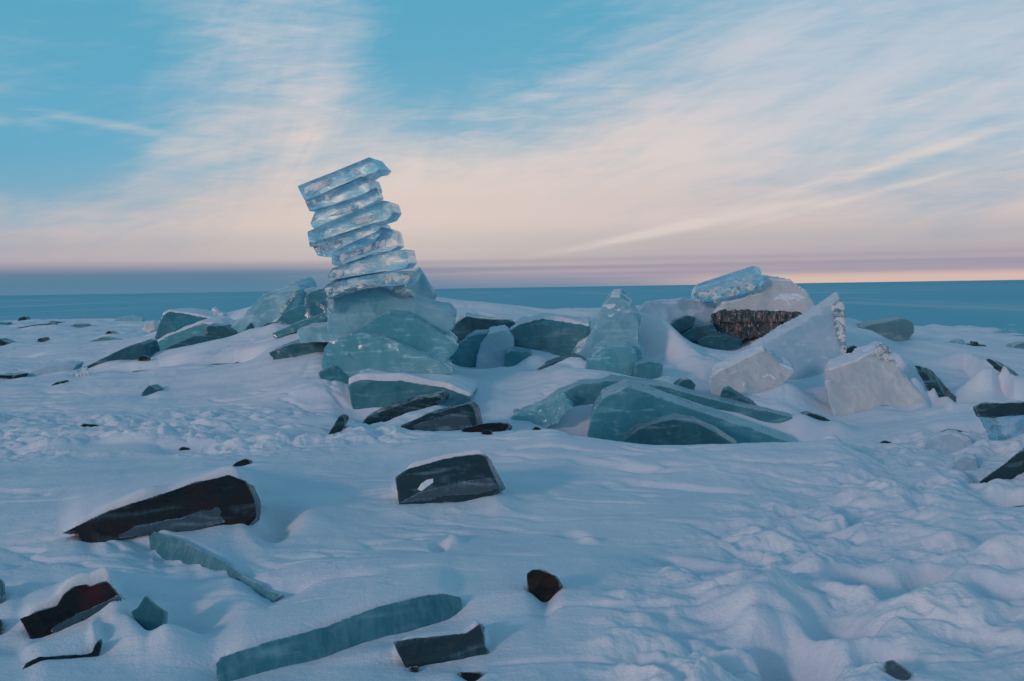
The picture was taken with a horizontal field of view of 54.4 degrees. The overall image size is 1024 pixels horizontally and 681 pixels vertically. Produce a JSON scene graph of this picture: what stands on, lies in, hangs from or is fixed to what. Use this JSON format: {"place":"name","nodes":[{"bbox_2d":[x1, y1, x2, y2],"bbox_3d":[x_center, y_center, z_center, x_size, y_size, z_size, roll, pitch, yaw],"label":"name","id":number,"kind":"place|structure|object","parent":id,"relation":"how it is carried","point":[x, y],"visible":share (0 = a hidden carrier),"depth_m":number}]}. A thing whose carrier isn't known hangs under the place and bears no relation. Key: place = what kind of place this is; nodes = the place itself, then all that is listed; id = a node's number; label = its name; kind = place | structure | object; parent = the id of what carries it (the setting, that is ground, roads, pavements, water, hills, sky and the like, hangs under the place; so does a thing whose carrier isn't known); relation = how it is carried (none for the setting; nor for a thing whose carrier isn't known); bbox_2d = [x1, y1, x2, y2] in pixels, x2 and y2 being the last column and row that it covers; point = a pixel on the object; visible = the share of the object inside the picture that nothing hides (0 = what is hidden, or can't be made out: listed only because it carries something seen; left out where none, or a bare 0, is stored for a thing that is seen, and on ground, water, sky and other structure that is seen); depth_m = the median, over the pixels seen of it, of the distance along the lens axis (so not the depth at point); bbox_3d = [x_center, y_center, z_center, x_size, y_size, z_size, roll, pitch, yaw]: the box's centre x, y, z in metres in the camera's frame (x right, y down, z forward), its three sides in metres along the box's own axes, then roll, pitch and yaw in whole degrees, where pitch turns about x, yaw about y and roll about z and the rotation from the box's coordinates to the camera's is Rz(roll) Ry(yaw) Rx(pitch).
{"place":"outdoors","nodes":[
{"label":"outdoors","id":0,"kind":"place"},
{"bbox_2d":[272,312,326,338],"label":"ice slab","id":1,"kind":"structure","parent":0,"point":[293,328],"depth_m":16.91},
{"bbox_2d":[0,297,1023,680],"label":"snow ground","id":2,"kind":"structure","parent":0,"point":[848,547],"depth_m":6.97},
{"bbox_2d":[0,619,3,634],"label":"ice chunk","id":3,"kind":"object","parent":2,"relation":"on","point":[1,628],"visible":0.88,"depth_m":4.88},
{"bbox_2d":[0,579,5,603],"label":"ice chunk","id":4,"kind":"object","parent":2,"relation":"on","point":[2,591],"visible":0.91,"depth_m":5.27},
{"bbox_2d":[0,322,11,324],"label":"ice floe piece","id":5,"kind":"object","parent":2,"relation":"on","point":[5,323],"visible":0.59,"depth_m":42.04},
{"bbox_2d":[0,338,15,345],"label":"ice floe piece","id":6,"kind":"object","parent":2,"relation":"on","point":[4,341],"visible":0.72,"depth_m":27.59},
{"bbox_2d":[0,373,27,378],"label":"ice floe piece","id":7,"kind":"object","parent":2,"relation":"on","point":[11,375],"visible":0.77,"depth_m":16.80},
{"bbox_2d":[18,316,30,320],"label":"ice floe piece","id":8,"kind":"object","parent":2,"relation":"on","point":[24,318],"visible":0.56,"depth_m":46.03},
{"bbox_2d":[19,323,57,327],"bbox_3d":[-18.217,-0.550,38.260,1.407,0.234,0.571,-1,3,0],"label":"ice floe piece","id":9,"kind":"object","parent":2,"relation":"on","point":[40,324],"visible":0.55,"depth_m":38.04},
{"bbox_2d":[37,337,49,341],"bbox_3d":[-13.775,-0.011,29.278,0.158,0.168,0.555,-1,3,0],"label":"ice floe piece","id":10,"kind":"object","parent":2,"relation":"on","point":[43,339],"visible":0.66,"depth_m":29.15},
{"bbox_2d":[27,360,83,376],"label":"ice slab","id":11,"kind":"structure","parent":2,"relation":"on","point":[71,365],"depth_m":17.28},
{"bbox_2d":[51,380,68,385],"bbox_3d":[-7.100,0.682,15.602,0.193,0.109,0.340,-1,3,0],"label":"ice chip","id":12,"kind":"object","parent":2,"relation":"on","point":[60,382],"visible":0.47,"depth_m":15.50},
{"bbox_2d":[23,638,102,668],"bbox_3d":[-2.031,1.447,4.500,0.381,0.164,0.164,-3,4,-36],"label":"ice plate","id":13,"kind":"object","parent":2,"relation":"on","point":[96,651],"visible":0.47,"depth_m":4.45},
{"bbox_2d":[20,581,124,638],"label":"ice block","id":14,"kind":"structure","parent":2,"relation":"on","point":[78,603],"depth_m":4.92},
{"bbox_2d":[72,366,89,375],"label":"ice chunk","id":15,"kind":"object","parent":2,"relation":"on","point":[83,371],"visible":0.82,"depth_m":16.66},
{"bbox_2d":[71,323,90,327],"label":"ice floe piece","id":16,"kind":"object","parent":2,"relation":"on","point":[81,325],"visible":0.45,"depth_m":40.04},
{"bbox_2d":[81,424,97,426],"bbox_3d":[-5.106,1.034,12.028,0.218,0.076,0.140,-1,3,-7],"label":"ice chip","id":17,"kind":"object","parent":2,"relation":"on","point":[89,425],"visible":0.49,"depth_m":11.97},
{"bbox_2d":[88,336,121,341],"bbox_3d":[-11.203,0.068,27.303,1.091,0.364,0.643,-1,3,0],"label":"ice floe piece","id":18,"kind":"object","parent":2,"relation":"on","point":[105,338],"visible":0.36,"depth_m":27.11},
{"bbox_2d":[106,331,118,333],"bbox_3d":[-12.128,-0.183,30.273,0.368,0.224,0.573,-1,3,0],"label":"ice floe piece","id":19,"kind":"object","parent":2,"relation":"on","point":[111,332],"visible":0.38,"depth_m":30.11},
{"bbox_2d":[87,339,159,367],"bbox_3d":[-7.023,0.262,17.866,1.298,0.536,0.496,-2,3,-12],"label":"ice plate","id":20,"kind":"object","parent":2,"relation":"on","point":[148,347],"visible":0.84,"depth_m":17.69},
{"bbox_2d":[113,315,145,321],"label":"ice floe piece","id":21,"kind":"object","parent":2,"relation":"on","point":[132,318],"visible":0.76,"depth_m":47.01},
{"bbox_2d":[137,355,150,360],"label":"ice chunk","id":22,"kind":"object","parent":2,"relation":"on","point":[144,358],"visible":1,"depth_m":17.24},
{"bbox_2d":[131,596,167,630],"bbox_3d":[-1.788,1.355,4.915,0.196,0.196,0.212,-1,3,0],"label":"ice chunk","id":23,"kind":"object","parent":2,"relation":"on","point":[149,614],"visible":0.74,"depth_m":4.86},
{"bbox_2d":[143,320,158,332],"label":"ice chunk","id":24,"kind":"object","parent":2,"relation":"on","point":[151,326],"visible":0.9,"depth_m":27.02},
{"bbox_2d":[141,384,163,395],"bbox_3d":[-5.201,0.720,14.406,0.215,0.164,0.358,-1,3,0],"label":"ice chip","id":25,"kind":"object","parent":2,"relation":"on","point":[150,389],"visible":0.72,"depth_m":14.28},
{"bbox_2d":[60,475,260,542],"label":"ice slab","id":26,"kind":"structure","parent":2,"relation":"on","point":[222,500],"depth_m":6.61},
{"bbox_2d":[179,447,189,450],"bbox_3d":[-3.358,1.124,10.230,0.138,0.077,0.138,-1,3,0],"label":"ice chip","id":27,"kind":"object","parent":2,"relation":"on","point":[183,448],"visible":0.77,"depth_m":10.18},
{"bbox_2d":[155,308,226,338],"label":"ice block","id":28,"kind":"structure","parent":2,"relation":"on","point":[173,320],"depth_m":21.04},
{"bbox_2d":[211,307,224,315],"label":"ice chunk","id":29,"kind":"object","parent":28,"relation":"on","point":[215,311],"visible":0.94,"depth_m":21.50},
{"bbox_2d":[165,332,225,349],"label":"ice plate","id":30,"kind":"object","parent":2,"relation":"on","point":[201,337],"visible":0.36,"depth_m":19.10},
{"bbox_2d":[157,316,235,350],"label":"ice block","id":31,"kind":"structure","parent":2,"relation":"on","point":[172,338],"depth_m":19.89},
{"bbox_2d":[149,532,282,601],"bbox_3d":[-1.901,1.371,6.153,1.976,0.226,0.208,2,4,44],"label":"ice plate","id":32,"kind":"object","parent":2,"relation":"on","point":[164,547],"visible":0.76,"depth_m":6.10},
{"bbox_2d":[205,323,236,336],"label":"ice plate","id":33,"kind":"object","parent":2,"relation":"on","point":[223,330],"visible":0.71,"depth_m":19.32},
{"bbox_2d":[233,459,251,466],"bbox_3d":[-2.447,1.115,9.030,0.170,0.102,0.154,-1,3,0],"label":"ice chip","id":34,"kind":"object","parent":2,"relation":"on","point":[243,462],"visible":0.62,"depth_m":8.97},
{"bbox_2d":[245,323,252,330],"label":"ice chunk","id":35,"kind":"object","parent":2,"relation":"on","point":[250,326],"visible":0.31,"depth_m":19.34},
{"bbox_2d":[231,276,317,333],"bbox_3d":[-4.808,-0.707,20.153,1.652,1.189,1.734,-1,3,0],"label":"ice block","id":36,"kind":"object","parent":2,"relation":"on","point":[266,308],"depth_m":19.62},
{"bbox_2d":[276,304,304,324],"bbox_3d":[-3.897,-0.464,18.185,0.748,0.430,0.509,-1,3,0],"label":"ice block","id":37,"kind":"object","parent":2,"relation":"on","point":[293,315],"depth_m":18.00},
{"bbox_2d":[269,339,328,359],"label":"ice slab","id":38,"kind":"object","parent":2,"relation":"on","point":[295,348],"depth_m":15.14},
{"bbox_2d":[297,322,330,342],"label":"ice slab","id":39,"kind":"object","parent":38,"relation":"on","point":[315,332],"depth_m":14.91},
{"bbox_2d":[304,287,319,303],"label":"ice block","id":40,"kind":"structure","parent":2,"relation":"on","point":[308,290],"depth_m":19.01},
{"bbox_2d":[304,287,327,322],"bbox_3d":[-3.381,-0.598,17.884,0.548,0.810,0.768,0,3,9],"label":"ice block","id":41,"kind":"object","parent":2,"relation":"on","point":[315,301],"depth_m":17.62},
{"bbox_2d":[318,365,349,383],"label":"ice block","id":42,"kind":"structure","parent":2,"relation":"on","point":[332,373],"depth_m":13.86},
{"bbox_2d":[216,593,460,680],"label":"ice slab","id":43,"kind":"structure","parent":2,"relation":"on","point":[403,616],"depth_m":4.59},
{"bbox_2d":[328,414,348,433],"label":"ice plate","id":44,"kind":"object","parent":2,"relation":"on","point":[340,424],"visible":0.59,"depth_m":11.11},
{"bbox_2d":[322,331,453,376],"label":"ice block","id":45,"kind":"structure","parent":2,"relation":"on","point":[368,352],"depth_m":14.01},
{"bbox_2d":[327,287,456,339],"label":"ice block","id":46,"kind":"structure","parent":2,"relation":"on","point":[353,311],"depth_m":14.82},
{"bbox_2d":[324,271,419,298],"bbox_3d":[-2.068,-0.828,14.920,1.317,0.401,0.991,-1,3,0],"label":"ice slab","id":47,"kind":"object","parent":46,"relation":"on","point":[336,288],"depth_m":14.48},
{"bbox_2d":[326,298,333,312],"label":"ice chunk","id":48,"kind":"object","parent":47,"relation":"hanging from","point":[330,303],"visible":0.98,"depth_m":14.49},
{"bbox_2d":[328,250,416,281],"bbox_3d":[-2.079,-1.118,14.960,1.216,0.483,0.822,-1,3,4],"label":"ice slab","id":49,"kind":"object","parent":47,"relation":"on","point":[397,260],"depth_m":14.56},
{"bbox_2d":[332,227,403,265],"bbox_3d":[-2.143,-1.398,14.892,0.972,0.560,0.892,-1,3,0],"label":"ice slab","id":50,"kind":"object","parent":49,"relation":"on","point":[381,240],"depth_m":14.50},
{"bbox_2d":[313,223,390,257],"bbox_3d":[-2.377,-1.498,14.984,1.052,0.512,0.826,-1,3,5],"label":"ice slab","id":51,"kind":"object","parent":50,"relation":"on","point":[327,249],"depth_m":14.59},
{"bbox_2d":[307,200,401,246],"bbox_3d":[-2.325,-1.724,14.838,1.259,0.677,1.004,-1,3,0],"label":"ice slab","id":52,"kind":"object","parent":51,"relation":"on","point":[384,212],"depth_m":14.43},
{"bbox_2d":[310,188,383,227],"bbox_3d":[-2.446,-1.978,14.919,1.083,0.619,0.940,-1,3,0],"label":"ice slab","id":53,"kind":"object","parent":52,"relation":"on","point":[326,215],"depth_m":14.53},
{"bbox_2d":[305,177,381,211],"bbox_3d":[-2.503,-2.166,14.892,1.035,0.506,0.773,-1,3,0],"label":"ice slab","id":54,"kind":"object","parent":53,"relation":"on","point":[341,194],"depth_m":14.55},
{"bbox_2d":[298,157,390,199],"bbox_3d":[-2.490,-2.393,14.886,1.249,0.637,0.781,-1,3,5],"label":"ice slab","id":55,"kind":"object","parent":54,"relation":"on","point":[371,168],"depth_m":14.52},
{"bbox_2d":[391,285,416,296],"bbox_3d":[-1.709,-0.716,15.386,0.459,0.302,0.452,-1,3,0],"label":"ice chunk","id":56,"kind":"object","parent":46,"relation":"on","point":[403,291],"visible":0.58,"depth_m":15.19},
{"bbox_2d":[346,310,458,358],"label":"ice block","id":57,"kind":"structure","parent":2,"relation":"on","point":[413,330],"depth_m":14.42},
{"bbox_2d":[363,389,449,424],"bbox_3d":[-1.355,0.869,12.868,1.184,0.397,0.498,-2,3,-13],"label":"ice plate","id":58,"kind":"object","parent":2,"relation":"on","point":[393,410],"visible":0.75,"depth_m":12.65},
{"bbox_2d":[348,370,477,408],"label":"ice block","id":59,"kind":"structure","parent":2,"relation":"on","point":[375,388],"depth_m":13.38},
{"bbox_2d":[409,666,418,672],"bbox_3d":[-0.425,1.435,4.321,0.045,0.051,0.051,-1,3,0],"label":"ice chip","id":60,"kind":"object","parent":2,"relation":"on","point":[414,669],"visible":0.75,"depth_m":4.30},
{"bbox_2d":[406,267,435,299],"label":"ice block","id":61,"kind":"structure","parent":2,"relation":"on","point":[422,286],"depth_m":16.81},
{"bbox_2d":[400,401,482,430],"bbox_3d":[-0.854,0.944,12.218,0.968,0.358,0.676,-1,3,0],"label":"ice plate","id":62,"kind":"object","parent":2,"relation":"on","point":[458,417],"visible":0.84,"depth_m":11.97},
{"bbox_2d":[394,624,489,667],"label":"ice block","id":63,"kind":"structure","parent":2,"relation":"on","point":[418,652],"depth_m":4.39},
{"bbox_2d":[395,454,504,503],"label":"ice block","id":64,"kind":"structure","parent":2,"relation":"on","point":[463,478],"depth_m":7.52},
{"bbox_2d":[449,329,488,367],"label":"ice plate","id":65,"kind":"object","parent":2,"relation":"on","point":[465,354],"visible":0.68,"depth_m":16.93},
{"bbox_2d":[458,672,482,680],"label":"ice chip","id":66,"kind":"object","parent":2,"relation":"on","point":[470,676],"visible":0.93,"depth_m":4.20},
{"bbox_2d":[451,313,515,341],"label":"ice slab","id":67,"kind":"structure","parent":2,"relation":"on","point":[466,324],"depth_m":17.87},
{"bbox_2d":[460,422,512,431],"bbox_3d":[-0.280,0.971,11.017,0.573,0.164,0.350,-1,3,0],"label":"ice chunk","id":68,"kind":"object","parent":2,"relation":"on","point":[498,426],"visible":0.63,"depth_m":10.87},
{"bbox_2d":[481,430,492,434],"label":"ice chunk","id":69,"kind":"object","parent":2,"relation":"on","point":[486,432],"visible":0.73,"depth_m":10.27},
{"bbox_2d":[475,325,514,368],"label":"ice block","id":70,"kind":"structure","parent":2,"relation":"on","point":[496,342],"depth_m":16.75},
{"bbox_2d":[503,347,531,366],"bbox_3d":[0.094,0.277,16.480,0.479,0.314,0.399,-1,3,0],"label":"ice chunk","id":71,"kind":"object","parent":2,"relation":"on","point":[514,356],"visible":0.91,"depth_m":16.36},
{"bbox_2d":[510,391,573,427],"bbox_3d":[0.360,0.924,13.193,0.944,0.492,0.373,0,3,13],"label":"ice chunk","id":72,"kind":"object","parent":2,"relation":"on","point":[548,412],"visible":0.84,"depth_m":13.06},
{"bbox_2d":[527,569,562,602],"bbox_3d":[0.172,1.286,5.176,0.191,0.233,0.183,-1,3,0],"label":"ice chunk","id":73,"kind":"object","parent":2,"relation":"on","point":[544,586],"visible":0.79,"depth_m":5.09},
{"bbox_2d":[510,313,590,355],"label":"ice block","id":74,"kind":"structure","parent":2,"relation":"on","point":[557,334],"depth_m":17.00},
{"bbox_2d":[537,353,579,369],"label":"ice plate","id":75,"kind":"object","parent":2,"relation":"on","point":[551,362],"visible":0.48,"depth_m":16.12},
{"bbox_2d":[571,288,644,375],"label":"ice block","id":76,"kind":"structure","parent":2,"relation":"on","point":[618,318],"depth_m":16.52},
{"bbox_2d":[585,340,636,375],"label":"ice plate","id":77,"kind":"object","parent":2,"relation":"on","point":[619,357],"visible":0.78,"depth_m":15.77},
{"bbox_2d":[631,359,662,378],"bbox_3d":[2.114,0.464,15.624,0.485,0.335,0.421,-1,3,0],"label":"ice chunk","id":78,"kind":"object","parent":2,"relation":"on","point":[646,368],"visible":0.85,"depth_m":15.45},
{"bbox_2d":[538,374,792,422],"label":"ice slab","id":79,"kind":"structure","parent":2,"relation":"on","point":[583,392],"depth_m":13.59},
{"bbox_2d":[638,298,715,329],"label":"ice block","id":80,"kind":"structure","parent":2,"relation":"on","point":[669,311],"depth_m":19.43},
{"bbox_2d":[621,414,737,444],"bbox_3d":[2.014,1.145,12.107,1.432,0.447,0.604,-1,3,0],"label":"ice plate","id":81,"kind":"object","parent":2,"relation":"on","point":[673,429],"visible":0.6,"depth_m":12.02},
{"bbox_2d":[670,315,694,331],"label":"ice plate","id":82,"kind":"object","parent":2,"relation":"on","point":[683,323],"visible":0.84,"depth_m":18.91},
{"bbox_2d":[674,378,695,389],"bbox_3d":[2.554,0.655,14.707,0.288,0.194,0.345,-1,3,0],"label":"ice chunk","id":83,"kind":"object","parent":2,"relation":"on","point":[687,383],"visible":0.69,"depth_m":14.57},
{"bbox_2d":[587,379,793,443],"bbox_3d":[2.311,1.008,12.931,2.721,0.984,0.801,-1,3,0],"label":"ice plate","id":84,"kind":"object","parent":2,"relation":"on","point":[621,408],"visible":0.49,"depth_m":12.87},
{"bbox_2d":[681,322,717,342],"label":"ice slab","id":85,"kind":"structure","parent":2,"relation":"on","point":[694,333],"depth_m":18.73},
{"bbox_2d":[697,333,741,350],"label":"ice slab","id":86,"kind":"structure","parent":2,"relation":"on","point":[723,341],"depth_m":18.24},
{"bbox_2d":[720,386,757,405],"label":"ice plate","id":87,"kind":"object","parent":2,"relation":"on","point":[729,392],"visible":0.43,"depth_m":14.43},
{"bbox_2d":[709,342,793,394],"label":"ice block","id":88,"kind":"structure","parent":2,"relation":"on","point":[760,367],"depth_m":15.16},
{"bbox_2d":[711,309,801,340],"bbox_3d":[4.702,-0.311,19.267,1.803,0.642,0.847,-1,3,0],"label":"ice block","id":89,"kind":"object","parent":2,"relation":"on","point":[744,324],"depth_m":18.90},
{"bbox_2d":[712,275,814,313],"bbox_3d":[4.904,-0.858,19.916,2.179,0.920,1.711,-1,3,0],"label":"ice block","id":90,"kind":"object","parent":2,"relation":"on","point":[771,293],"depth_m":19.32},
{"bbox_2d":[691,266,763,301],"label":"ice slab","id":91,"kind":"object","parent":90,"relation":"on","point":[740,282],"depth_m":19.20},
{"bbox_2d":[747,291,846,380],"bbox_3d":[4.845,-0.064,17.480,2.129,1.568,1.086,-1,3,0],"label":"ice plate","id":92,"kind":"object","parent":2,"relation":"on","point":[811,342],"visible":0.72,"depth_m":17.42},
{"bbox_2d":[800,411,830,420],"bbox_3d":[4.231,1.059,13.826,0.416,0.134,0.319,-1,3,0],"label":"ice chip","id":93,"kind":"object","parent":2,"relation":"on","point":[816,416],"visible":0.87,"depth_m":13.69},
{"bbox_2d":[846,345,856,353],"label":"ice chunk","id":94,"kind":"object","parent":2,"relation":"on","point":[850,349],"visible":0.33,"depth_m":17.66},
{"bbox_2d":[824,341,927,415],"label":"ice block","id":95,"kind":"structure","parent":2,"relation":"on","point":[868,376],"depth_m":14.98},
{"bbox_2d":[856,317,913,340],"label":"ice slab","id":96,"kind":"structure","parent":2,"relation":"on","point":[896,329],"depth_m":20.62},
{"bbox_2d":[883,660,910,679],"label":"ice chip","id":97,"kind":"object","parent":2,"relation":"on","point":[894,669],"visible":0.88,"depth_m":4.10},
{"bbox_2d":[914,365,955,401],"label":"ice plate","id":98,"kind":"object","parent":2,"relation":"on","point":[931,380],"visible":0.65,"depth_m":15.51},
{"bbox_2d":[921,430,972,452],"bbox_3d":[4.848,1.136,11.076,0.563,0.271,0.663,0,3,22],"label":"ice block","id":99,"kind":"object","parent":2,"relation":"on","point":[949,441],"depth_m":10.89},
{"bbox_2d":[949,339,966,344],"bbox_3d":[10.153,0.069,22.746,0.380,0.233,0.463,-1,3,0],"label":"ice rubble","id":100,"kind":"object","parent":2,"relation":"on","point":[958,341],"visible":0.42,"depth_m":22.57},
{"bbox_2d":[949,452,977,470],"bbox_3d":[4.456,1.210,9.822,0.265,0.170,0.511,1,3,26],"label":"ice block","id":101,"kind":"object","parent":2,"relation":"on","point":[964,461],"depth_m":9.69},
{"bbox_2d":[967,341,979,345],"bbox_3d":[10.448,0.121,22.747,0.386,0.207,0.458,-1,3,0],"label":"ice rubble","id":102,"kind":"object","parent":2,"relation":"on","point":[972,343],"visible":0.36,"depth_m":22.63},
{"bbox_2d":[973,399,1023,440],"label":"ice plate","id":103,"kind":"object","parent":2,"relation":"on","point":[1002,420],"visible":0.92,"depth_m":10.78},
{"bbox_2d":[979,448,1023,482],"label":"ice plate","id":104,"kind":"object","parent":2,"relation":"on","point":[1012,467],"visible":0.86,"depth_m":8.76},
{"bbox_2d":[986,358,1018,375],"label":"ice plate","id":105,"kind":"object","parent":2,"relation":"on","point":[997,365],"visible":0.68,"depth_m":16.27},
{"bbox_2d":[1006,341,1023,348],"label":"ice rubble","id":106,"kind":"object","parent":2,"relation":"on","point":[1019,344],"visible":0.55,"depth_m":22.59},
{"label":"ice slab","id":107,"kind":"object","parent":2,"relation":"on","visible":0},
{"bbox_2d":[280,288,305,315],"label":"ice slab","id":108,"kind":"object","parent":107,"relation":"on","point":[296,298],"depth_m":18.75},
{"bbox_2d":[0,280,1023,335],"bbox_3d":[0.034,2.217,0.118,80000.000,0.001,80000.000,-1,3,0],"label":"frozen lake","id":109,"kind":"structure","parent":0,"point":[998,304],"depth_m":176.41},
{"bbox_2d":[0,0,1023,295],"label":"sky","id":110,"kind":"structure","parent":0,"point":[147,146]}
]}

